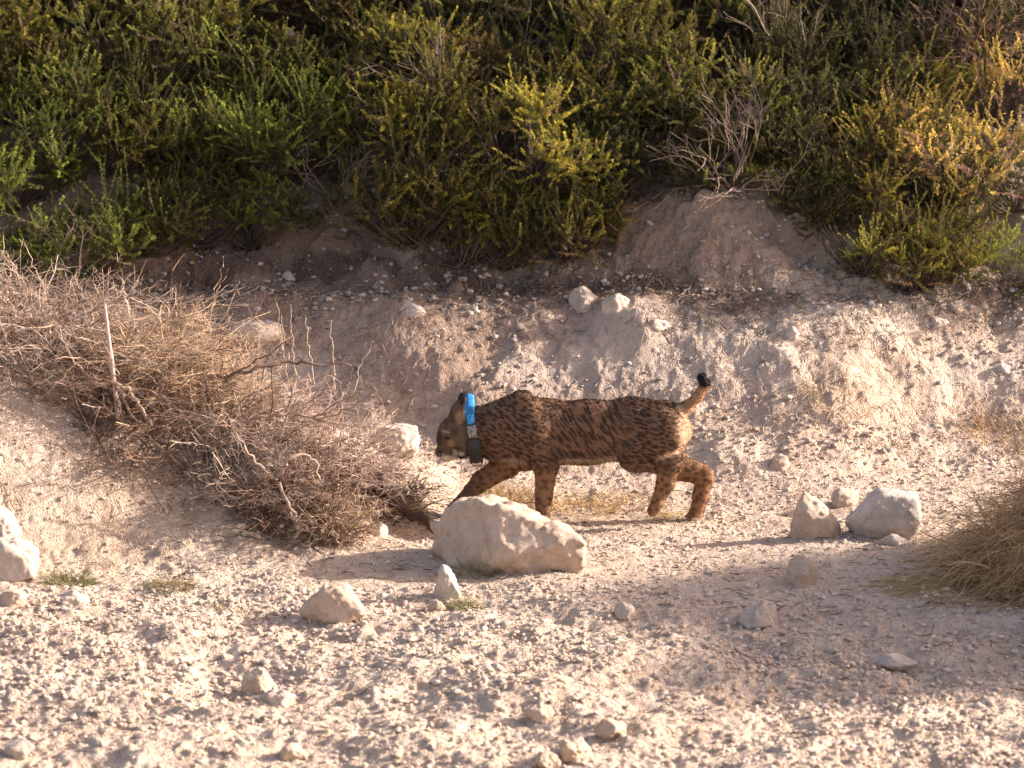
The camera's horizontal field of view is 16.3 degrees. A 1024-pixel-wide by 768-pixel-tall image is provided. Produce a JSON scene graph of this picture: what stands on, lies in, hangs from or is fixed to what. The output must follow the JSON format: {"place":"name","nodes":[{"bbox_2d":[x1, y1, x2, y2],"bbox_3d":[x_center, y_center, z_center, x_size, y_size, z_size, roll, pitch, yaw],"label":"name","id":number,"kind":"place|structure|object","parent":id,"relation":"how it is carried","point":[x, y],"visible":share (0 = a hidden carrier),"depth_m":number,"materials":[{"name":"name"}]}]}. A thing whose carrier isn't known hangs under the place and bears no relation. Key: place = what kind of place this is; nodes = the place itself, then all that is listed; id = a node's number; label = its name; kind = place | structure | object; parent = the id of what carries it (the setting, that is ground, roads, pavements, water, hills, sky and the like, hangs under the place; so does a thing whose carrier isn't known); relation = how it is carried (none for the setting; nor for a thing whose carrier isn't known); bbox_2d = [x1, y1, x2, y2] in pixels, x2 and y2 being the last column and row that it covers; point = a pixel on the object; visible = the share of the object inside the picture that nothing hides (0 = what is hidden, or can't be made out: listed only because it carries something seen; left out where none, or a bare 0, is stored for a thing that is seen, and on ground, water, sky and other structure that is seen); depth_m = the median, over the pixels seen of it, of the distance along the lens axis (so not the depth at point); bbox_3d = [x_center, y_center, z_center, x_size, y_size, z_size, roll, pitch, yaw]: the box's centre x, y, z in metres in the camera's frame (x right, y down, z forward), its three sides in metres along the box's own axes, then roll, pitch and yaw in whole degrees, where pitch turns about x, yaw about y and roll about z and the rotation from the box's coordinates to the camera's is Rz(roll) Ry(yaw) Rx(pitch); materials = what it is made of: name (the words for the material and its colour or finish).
{"place":"outdoors","nodes":[
{"label":"outdoors","id":0,"kind":"place"},
{"bbox_2d":[0,460,1023,767],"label":"ground","id":1,"kind":"structure","parent":0,"point":[374,704],"depth_m":12.36,"materials":[{"name":"stone"}]},
{"bbox_2d":[0,319,440,585],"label":"earth mound","id":2,"kind":"object","parent":1,"relation":"on","point":[68,542],"visible":0.45,"depth_m":13.72,"materials":[{"name":"soil"}]},
{"bbox_2d":[0,537,38,581],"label":"rock","id":3,"kind":"object","parent":2,"relation":"on","point":[19,559],"visible":0.94,"depth_m":13.29,"materials":[{"name":"white stone"}]},
{"bbox_2d":[0,226,204,435],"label":"dry brush","id":4,"kind":"object","parent":2,"relation":"on","point":[10,317],"visible":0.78,"depth_m":13.99,"materials":[{"name":"plant"}]},
{"bbox_2d":[16,324,234,513],"bbox_3d":[-1.455,0.102,13.939,0.846,0.652,0.753,8,14,35],"label":"dry brush","id":5,"kind":"object","parent":2,"relation":"on","point":[131,455],"visible":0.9,"depth_m":13.88,"materials":[{"name":"plant"}]},
{"bbox_2d":[0,250,234,444],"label":"dry brush","id":6,"kind":"object","parent":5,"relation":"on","point":[32,336],"visible":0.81,"depth_m":13.98,"materials":[{"name":"plant"}]},
{"bbox_2d":[8,251,292,456],"bbox_3d":[-1.508,-0.169,14.252,1.303,0.742,1.112,0,12,0],"label":"dry brush","id":7,"kind":"object","parent":2,"relation":"on","point":[165,330],"visible":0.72,"depth_m":14.13,"materials":[{"name":"plant"}]},
{"bbox_2d":[104,299,287,405],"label":"dry brush","id":8,"kind":"object","parent":2,"relation":"on","point":[224,344],"visible":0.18,"depth_m":14.54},
{"bbox_2d":[149,364,350,543],"bbox_3d":[-1.008,0.274,13.937,0.824,0.643,0.895,-4,12,-21],"label":"dry brush","id":9,"kind":"object","parent":2,"relation":"on","point":[239,453],"visible":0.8,"depth_m":13.89,"materials":[{"name":"plant"}]},
{"bbox_2d":[120,332,379,500],"bbox_3d":[-1.048,0.107,14.178,1.080,0.694,0.876,0,12,0],"label":"dry brush","id":10,"kind":"object","parent":2,"relation":"on","point":[300,418],"visible":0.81,"depth_m":14.11,"materials":[{"name":"plant"}]},
{"bbox_2d":[190,430,379,561],"bbox_3d":[-0.906,0.442,13.767,0.823,0.488,0.818,0,12,0],"label":"dry brush","id":11,"kind":"object","parent":2,"relation":"on","point":[304,487],"visible":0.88,"depth_m":13.77,"materials":[{"name":"plant"}]},
{"bbox_2d":[72,305,339,463],"bbox_3d":[-1.201,0.001,14.204,1.063,0.612,0.989,0,12,0],"label":"dry brush","id":12,"kind":"object","parent":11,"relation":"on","point":[197,383],"visible":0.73,"depth_m":14.14,"materials":[{"name":"plant"}]},
{"bbox_2d":[211,344,421,508],"bbox_3d":[-0.754,0.201,14.100,0.923,0.747,1.010,-10,15,-41],"label":"dry brush","id":13,"kind":"object","parent":2,"relation":"on","point":[348,437],"visible":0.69,"depth_m":14.13,"materials":[{"name":"plant"}]},
{"bbox_2d":[253,470,392,550],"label":"dry brush","id":14,"kind":"object","parent":2,"relation":"on","point":[356,523],"visible":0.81,"depth_m":13.81,"materials":[{"name":"plant"}]},
{"bbox_2d":[256,374,438,525],"bbox_3d":[-0.610,0.273,14.186,0.925,0.575,0.703,7,13,30],"label":"dry brush","id":15,"kind":"object","parent":2,"relation":"on","point":[368,444],"visible":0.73,"depth_m":14.19,"materials":[{"name":"plant"}]},
{"bbox_2d":[370,423,419,459],"bbox_3d":[-0.488,0.252,14.862,0.212,0.164,0.162,0,12,0],"label":"rock","id":16,"kind":"object","parent":2,"relation":"on","point":[407,435],"visible":0.69,"depth_m":14.80,"materials":[{"name":"white stone"}]},
{"bbox_2d":[241,667,277,694],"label":"rock","id":17,"kind":"object","parent":1,"relation":"on","point":[258,680],"visible":0.84,"depth_m":12.01,"materials":[{"name":"beige stone"}]},
{"bbox_2d":[300,581,366,624],"bbox_3d":[-0.630,0.812,12.863,0.221,0.186,0.162,8,14,35],"label":"rock","id":18,"kind":"object","parent":1,"relation":"on","point":[334,603],"visible":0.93,"depth_m":12.80,"materials":[{"name":"beige stone"}]},
{"bbox_2d":[336,447,457,527],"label":"dry brush","id":19,"kind":"object","parent":1,"relation":"on","point":[409,499],"visible":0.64,"depth_m":14.31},
{"bbox_2d":[430,494,586,574],"bbox_3d":[-0.008,0.591,13.542,0.373,0.340,0.656,-10,15,-41],"label":"boulder","id":20,"kind":"object","parent":1,"relation":"on","point":[500,533],"visible":0.9,"depth_m":13.39,"materials":[{"name":"beige stone"}]},
{"bbox_2d":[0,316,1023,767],"bbox_3d":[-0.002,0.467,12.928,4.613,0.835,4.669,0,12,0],"label":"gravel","id":21,"kind":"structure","parent":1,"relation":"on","point":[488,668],"depth_m":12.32,"materials":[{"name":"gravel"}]},
{"bbox_2d":[0,55,1023,757],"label":"litter","id":22,"kind":"object","parent":1,"relation":"on","point":[688,299],"visible":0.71,"depth_m":15.43,"materials":[{"name":"gravel"}]},
{"bbox_2d":[435,372,714,519],"bbox_3d":[0.256,0.257,14.328,1.131,0.618,0.303,0,12,0],"label":"lynx","id":23,"kind":"object","parent":1,"relation":"on","point":[515,433],"visible":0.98,"depth_m":14.24,"materials":[{"name":"brown fur"}]},
{"bbox_2d":[738,601,777,629],"bbox_3d":[0.878,0.834,12.784,0.147,0.121,0.119,0,12,0],"label":"rock","id":24,"kind":"object","parent":1,"relation":"on","point":[762,614],"visible":0.99,"depth_m":12.75,"materials":[{"name":"grey stone"}]},
{"bbox_2d":[786,554,819,587],"bbox_3d":[1.075,0.711,13.346,0.111,0.147,0.111,-9,15,-39],"label":"rock","id":25,"kind":"object","parent":1,"relation":"on","point":[802,571],"visible":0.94,"depth_m":13.31,"materials":[{"name":"beige stone"}]},
{"bbox_2d":[787,491,840,539],"bbox_3d":[1.194,0.543,14.055,0.196,0.244,0.183,7,13,29],"label":"rock","id":26,"kind":"object","parent":1,"relation":"on","point":[813,518],"visible":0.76,"depth_m":13.99,"materials":[{"name":"beige stone"}]},
{"bbox_2d":[845,487,921,539],"bbox_3d":[1.454,0.536,14.059,0.301,0.254,0.220,0,12,0],"label":"rock","id":27,"kind":"object","parent":1,"relation":"on","point":[879,512],"visible":0.91,"depth_m":13.96,"materials":[{"name":"white stone"}]},
{"bbox_2d":[858,546,981,598],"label":"grass tuft","id":28,"kind":"object","parent":1,"relation":"on","point":[898,582],"visible":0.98,"depth_m":13.31,"materials":[{"name":"plant"}]},
{"bbox_2d":[881,424,1023,623],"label":"grass heap","id":29,"kind":"object","parent":1,"relation":"on","point":[999,545],"depth_m":13.33,"materials":[{"name":"plant"}]},
{"bbox_2d":[886,563,1023,616],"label":"grass tuft","id":30,"kind":"object","parent":1,"relation":"on","point":[948,603],"visible":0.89,"depth_m":13.08,"materials":[{"name":"plant"}]},
{"bbox_2d":[0,0,1023,480],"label":"hillside","id":31,"kind":"structure","parent":0,"point":[616,348],"depth_m":15.64,"materials":[{"name":"soil"}]},
{"bbox_2d":[0,202,70,303],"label":"heath shrub","id":32,"kind":"object","parent":31,"relation":"on","point":[57,249],"visible":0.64,"depth_m":15.63,"materials":[{"name":"green plant"}]},
{"bbox_2d":[0,108,105,219],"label":"heath shrub","id":33,"kind":"object","parent":31,"relation":"on","point":[11,182],"visible":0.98,"depth_m":16.00,"materials":[{"name":"green plant"}]},
{"bbox_2d":[0,0,113,128],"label":"heath shrub","id":34,"kind":"object","parent":31,"relation":"on","point":[15,61],"visible":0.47,"depth_m":16.44,"materials":[{"name":"green plant"}]},
{"bbox_2d":[0,0,128,82],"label":"heath shrub","id":35,"kind":"object","parent":31,"relation":"on","point":[12,21],"visible":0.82,"depth_m":16.45,"materials":[{"name":"green plant"}]},
{"bbox_2d":[0,35,137,178],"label":"heath shrub","id":36,"kind":"object","parent":31,"relation":"on","point":[56,124],"visible":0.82,"depth_m":16.11,"materials":[{"name":"green plant"}]},
{"bbox_2d":[0,30,157,141],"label":"heath shrub","id":37,"kind":"object","parent":31,"relation":"on","point":[55,87],"visible":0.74,"depth_m":16.23,"materials":[{"name":"green plant"}]},
{"bbox_2d":[0,147,166,286],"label":"heath shrub","id":38,"kind":"object","parent":31,"relation":"on","point":[110,232],"visible":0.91,"depth_m":15.79,"materials":[{"name":"green plant"}]},
{"bbox_2d":[4,0,236,84],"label":"heath shrub","id":39,"kind":"object","parent":31,"relation":"on","point":[90,34],"visible":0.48,"depth_m":16.60,"materials":[{"name":"green plant"}]},
{"bbox_2d":[12,0,246,116],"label":"heath shrub","id":40,"kind":"object","parent":31,"relation":"on","point":[180,48],"visible":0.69,"depth_m":16.42,"materials":[{"name":"green plant"}]},
{"bbox_2d":[51,82,213,186],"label":"heath shrub","id":41,"kind":"object","parent":31,"relation":"on","point":[139,159],"visible":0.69,"depth_m":16.13,"materials":[{"name":"green plant"}]},
{"bbox_2d":[58,158,228,263],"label":"heath shrub","id":42,"kind":"object","parent":31,"relation":"on","point":[175,222],"visible":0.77,"depth_m":15.94,"materials":[{"name":"green plant"}]},
{"bbox_2d":[43,0,300,83],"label":"heath shrub","id":43,"kind":"object","parent":31,"relation":"on","point":[229,7],"visible":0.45,"depth_m":16.63,"materials":[{"name":"green plant"}]},
{"bbox_2d":[101,120,275,250],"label":"heath shrub","id":44,"kind":"object","parent":31,"relation":"on","point":[180,187],"visible":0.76,"depth_m":16.11,"materials":[{"name":"green plant"}]},
{"bbox_2d":[107,37,273,182],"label":"heath shrub","id":45,"kind":"object","parent":31,"relation":"on","point":[161,116],"visible":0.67,"depth_m":16.22,"materials":[{"name":"green plant"}]},
{"bbox_2d":[92,3,318,126],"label":"heath shrub","id":46,"kind":"object","parent":31,"relation":"on","point":[251,81],"visible":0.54,"depth_m":16.45,"materials":[{"name":"green plant"}]},
{"bbox_2d":[139,44,315,185],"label":"heath shrub","id":47,"kind":"object","parent":31,"relation":"on","point":[269,144],"visible":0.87,"depth_m":16.20,"materials":[{"name":"green plant"}]},
{"bbox_2d":[176,156,323,250],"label":"heath shrub","id":48,"kind":"object","parent":31,"relation":"on","point":[229,171],"visible":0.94,"depth_m":16.12,"materials":[{"name":"green plant"}]},
{"bbox_2d":[230,320,283,346],"bbox_3d":[-1.110,-0.203,15.670,0.229,0.153,0.208,-6,13,-27],"label":"rock","id":49,"kind":"object","parent":31,"relation":"on","point":[274,327],"visible":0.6,"depth_m":15.60,"materials":[{"name":"white stone"}]},
{"bbox_2d":[180,11,344,128],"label":"heath shrub","id":50,"kind":"object","parent":31,"relation":"on","point":[255,31],"visible":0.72,"depth_m":16.52,"materials":[{"name":"green plant"}]},
{"bbox_2d":[156,0,377,58],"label":"heath shrub","id":51,"kind":"object","parent":31,"relation":"on","point":[272,6],"visible":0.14,"depth_m":17.00,"materials":[{"name":"green plant"}]},
{"bbox_2d":[200,43,386,187],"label":"heath shrub","id":52,"kind":"object","parent":31,"relation":"on","point":[297,115],"visible":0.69,"depth_m":16.28,"materials":[{"name":"green plant"}]},
{"bbox_2d":[233,0,390,70],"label":"heath shrub","id":53,"kind":"object","parent":31,"relation":"on","point":[292,5],"visible":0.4,"depth_m":16.79,"materials":[{"name":"green plant"}]},
{"bbox_2d":[285,80,402,185],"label":"heath shrub","id":54,"kind":"object","parent":31,"relation":"on","point":[336,171],"visible":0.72,"depth_m":16.24,"materials":[{"name":"green plant"}]},
{"bbox_2d":[261,0,441,121],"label":"heath shrub","id":55,"kind":"object","parent":31,"relation":"on","point":[366,78],"visible":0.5,"depth_m":16.45,"materials":[{"name":"green plant"}]},
{"bbox_2d":[312,69,482,183],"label":"heath shrub","id":56,"kind":"object","parent":31,"relation":"on","point":[401,91],"visible":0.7,"depth_m":16.10,"materials":[{"name":"green plant"}]},
{"bbox_2d":[302,0,493,67],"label":"heath shrub","id":57,"kind":"object","parent":31,"relation":"on","point":[394,8],"visible":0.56,"depth_m":16.72,"materials":[{"name":"green plant"}]},
{"bbox_2d":[288,92,511,251],"bbox_3d":[-0.410,-0.948,15.993,1.033,0.737,0.911,11,6,41],"label":"heath shrub","id":58,"kind":"object","parent":31,"relation":"on","point":[415,184],"visible":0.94,"depth_m":15.88,"materials":[{"name":"green plant"}]},
{"bbox_2d":[299,3,543,147],"bbox_3d":[-0.397,-1.429,16.484,1.036,0.631,1.068,-6,13,-25],"label":"heath shrub","id":59,"kind":"object","parent":31,"relation":"on","point":[395,27],"visible":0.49,"depth_m":16.52,"materials":[{"name":"green plant"}]},
{"bbox_2d":[332,0,569,92],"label":"heath shrub","id":60,"kind":"object","parent":31,"relation":"on","point":[497,14],"visible":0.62,"depth_m":16.73,"materials":[{"name":"green plant"}]},
{"bbox_2d":[359,24,557,183],"bbox_3d":[-0.229,-1.247,16.128,0.810,0.726,0.805,5,13,22],"label":"heath shrub","id":61,"kind":"object","parent":31,"relation":"on","point":[449,109],"visible":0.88,"depth_m":16.02,"materials":[{"name":"green plant"}]},
{"bbox_2d":[372,151,553,274],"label":"heath shrub","id":62,"kind":"object","parent":31,"relation":"on","point":[461,261],"visible":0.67,"depth_m":15.89,"materials":[{"name":"green plant"}]},
{"bbox_2d":[336,4,590,190],"bbox_3d":[-0.198,-1.310,16.270,1.272,0.827,0.820,-9,15,-37],"label":"bare bush","id":63,"kind":"object","parent":31,"relation":"on","point":[413,80],"visible":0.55,"depth_m":16.08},
{"bbox_2d":[393,26,546,134],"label":"heath shrub","id":64,"kind":"object","parent":31,"relation":"on","point":[477,44],"visible":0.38,"depth_m":16.37,"materials":[{"name":"green plant"}]},
{"bbox_2d":[427,164,573,270],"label":"heath shrub","id":65,"kind":"object","parent":31,"relation":"on","point":[510,265],"visible":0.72,"depth_m":15.91,"materials":[{"name":"green plant"}]},
{"bbox_2d":[0,110,1023,469],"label":"scree","id":66,"kind":"structure","parent":31,"relation":"on","point":[604,282],"depth_m":15.79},
{"bbox_2d":[416,0,639,61],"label":"heath shrub","id":67,"kind":"object","parent":31,"relation":"on","point":[451,4],"visible":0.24,"depth_m":16.90,"materials":[{"name":"green plant"}]},
{"bbox_2d":[453,63,662,207],"bbox_3d":[0.169,-1.121,16.121,0.936,0.647,0.988,10,15,40],"label":"heath shrub","id":68,"kind":"object","parent":31,"relation":"on","point":[536,148],"visible":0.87,"depth_m":15.92,"materials":[{"name":"green plant"}]},
{"bbox_2d":[445,0,679,125],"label":"heath shrub","id":69,"kind":"object","parent":31,"relation":"on","point":[580,59],"visible":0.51,"depth_m":16.47,"materials":[{"name":"green plant"}]},
{"bbox_2d":[486,141,657,266],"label":"heath shrub","id":70,"kind":"object","parent":31,"relation":"on","point":[580,217],"visible":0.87,"depth_m":15.83,"materials":[{"name":"green plant"}]},
{"bbox_2d":[521,91,666,191],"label":"heath shrub","id":71,"kind":"object","parent":31,"relation":"on","point":[602,121],"visible":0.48,"depth_m":16.11,"materials":[{"name":"green plant"}]},
{"bbox_2d":[493,0,703,70],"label":"heath shrub","id":72,"kind":"object","parent":31,"relation":"on","point":[525,4],"visible":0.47,"depth_m":16.83,"materials":[{"name":"green plant"}]},
{"bbox_2d":[564,138,676,216],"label":"heath shrub","id":73,"kind":"object","parent":31,"relation":"on","point":[645,186],"visible":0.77,"depth_m":16.03,"materials":[{"name":"green plant"}]},
{"bbox_2d":[528,0,757,139],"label":"heath shrub","id":74,"kind":"object","parent":31,"relation":"on","point":[600,16],"visible":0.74,"depth_m":16.38,"materials":[{"name":"green plant"}]},
{"bbox_2d":[538,70,759,201],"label":"heath shrub","id":75,"kind":"object","parent":31,"relation":"on","point":[625,114],"visible":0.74,"depth_m":16.14,"materials":[{"name":"green plant"}]},
{"bbox_2d":[579,0,756,62],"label":"heath shrub","id":76,"kind":"object","parent":31,"relation":"on","point":[712,4],"visible":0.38,"depth_m":16.76,"materials":[{"name":"green plant"}]},
{"bbox_2d":[577,14,804,137],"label":"heath shrub","id":77,"kind":"object","parent":31,"relation":"on","point":[676,80],"visible":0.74,"depth_m":16.33,"materials":[{"name":"green plant"}]},
{"bbox_2d":[622,50,814,234],"bbox_3d":[0.844,-0.981,15.893,0.966,0.635,0.905,-42,23,8],"label":"bare bush","id":78,"kind":"object","parent":31,"relation":"on","point":[736,160],"visible":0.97,"depth_m":15.93,"materials":[{"name":"plant"}]},
{"bbox_2d":[663,114,780,192],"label":"heath shrub","id":79,"kind":"object","parent":31,"relation":"on","point":[705,147],"visible":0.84,"depth_m":16.05,"materials":[{"name":"green plant"}]},
{"bbox_2d":[666,0,825,55],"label":"heath shrub","id":80,"kind":"object","parent":31,"relation":"on","point":[733,27],"visible":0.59,"depth_m":16.83,"materials":[{"name":"green plant"}]},
{"bbox_2d":[663,36,849,169],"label":"heath shrub","id":81,"kind":"object","parent":31,"relation":"on","point":[781,102],"visible":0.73,"depth_m":16.15,"materials":[{"name":"green plant"}]},
{"bbox_2d":[695,0,850,110],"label":"heath shrub","id":82,"kind":"object","parent":31,"relation":"on","point":[762,49],"visible":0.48,"depth_m":16.54,"materials":[{"name":"green plant"}]},
{"bbox_2d":[695,0,851,119],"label":"bare bush","id":83,"kind":"object","parent":31,"relation":"on","point":[802,31],"visible":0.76,"depth_m":16.54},
{"bbox_2d":[730,143,845,214],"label":"heath shrub","id":84,"kind":"object","parent":31,"relation":"on","point":[779,203],"visible":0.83,"depth_m":16.05,"materials":[{"name":"green plant"}]},
{"bbox_2d":[693,0,936,77],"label":"heath shrub","id":85,"kind":"object","parent":31,"relation":"on","point":[869,20],"visible":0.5,"depth_m":16.70,"materials":[{"name":"green plant"}]},
{"bbox_2d":[777,139,883,232],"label":"heath shrub","id":86,"kind":"object","parent":31,"relation":"on","point":[834,184],"visible":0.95,"depth_m":15.95,"materials":[{"name":"green plant"}]},
{"bbox_2d":[739,52,951,197],"bbox_3d":[1.513,-1.183,16.236,1.007,0.622,0.950,4,12,20],"label":"heath shrub","id":87,"kind":"object","parent":31,"relation":"on","point":[805,83],"visible":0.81,"depth_m":16.12,"materials":[{"name":"green plant"}]},
{"bbox_2d":[739,3,965,138],"bbox_3d":[1.534,-1.427,16.601,0.971,0.633,0.929,-9,14,-36],"label":"heath shrub","id":88,"kind":"object","parent":31,"relation":"on","point":[872,47],"visible":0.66,"depth_m":16.49,"materials":[{"name":"green plant"}]},
{"bbox_2d":[789,152,934,276],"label":"heath shrub","id":89,"kind":"object","parent":31,"relation":"on","point":[880,207],"visible":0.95,"depth_m":15.90,"materials":[{"name":"green plant"}]},
{"bbox_2d":[804,0,974,73],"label":"heath shrub","id":90,"kind":"object","parent":31,"relation":"on","point":[841,7],"visible":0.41,"depth_m":16.95,"materials":[{"name":"green plant"}]},
{"bbox_2d":[780,70,1023,211],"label":"heath shrub","id":91,"kind":"object","parent":31,"relation":"on","point":[915,147],"visible":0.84,"depth_m":16.16,"materials":[{"name":"green plant"}]},
{"bbox_2d":[797,61,1023,197],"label":"heath shrub","id":92,"kind":"object","parent":31,"relation":"on","point":[926,120],"visible":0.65,"depth_m":16.20,"materials":[{"name":"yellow plant"}]},
{"bbox_2d":[827,176,1017,300],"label":"heath shrub","id":93,"kind":"object","parent":31,"relation":"on","point":[940,243],"visible":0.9,"depth_m":15.82,"materials":[{"name":"green plant"}]},
{"bbox_2d":[838,18,1006,130],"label":"heath shrub","id":94,"kind":"object","parent":31,"relation":"on","point":[954,75],"visible":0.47,"depth_m":16.59,"materials":[{"name":"green plant"}]},
{"bbox_2d":[850,0,1023,82],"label":"heath shrub","id":95,"kind":"object","parent":31,"relation":"on","point":[944,27],"visible":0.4,"depth_m":16.87,"materials":[{"name":"green plant"}]},
{"bbox_2d":[875,0,1023,91],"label":"bare bush","id":96,"kind":"object","parent":31,"relation":"on","point":[963,57],"visible":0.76,"depth_m":16.79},
{"bbox_2d":[901,154,1021,267],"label":"heath shrub","id":97,"kind":"object","parent":31,"relation":"on","point":[965,208],"visible":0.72,"depth_m":16.09,"materials":[{"name":"green plant"}]},
{"bbox_2d":[900,3,1023,124],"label":"heath shrub","id":98,"kind":"object","parent":31,"relation":"on","point":[1001,68],"visible":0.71,"depth_m":16.62,"materials":[{"name":"yellow plant"}]},
{"bbox_2d":[936,0,1023,66],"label":"heath shrub","id":99,"kind":"object","parent":31,"relation":"on","point":[1011,13],"visible":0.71,"depth_m":16.75,"materials":[{"name":"green plant"}]},
{"bbox_2d":[958,144,1023,220],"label":"heath shrub","id":100,"kind":"object","parent":31,"relation":"on","point":[1010,201],"visible":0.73,"depth_m":16.24,"materials":[{"name":"green plant"}]},
{"bbox_2d":[962,222,1023,295],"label":"heath shrub","id":101,"kind":"object","parent":31,"relation":"on","point":[1013,259],"visible":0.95,"depth_m":15.93,"materials":[{"name":"green plant"}]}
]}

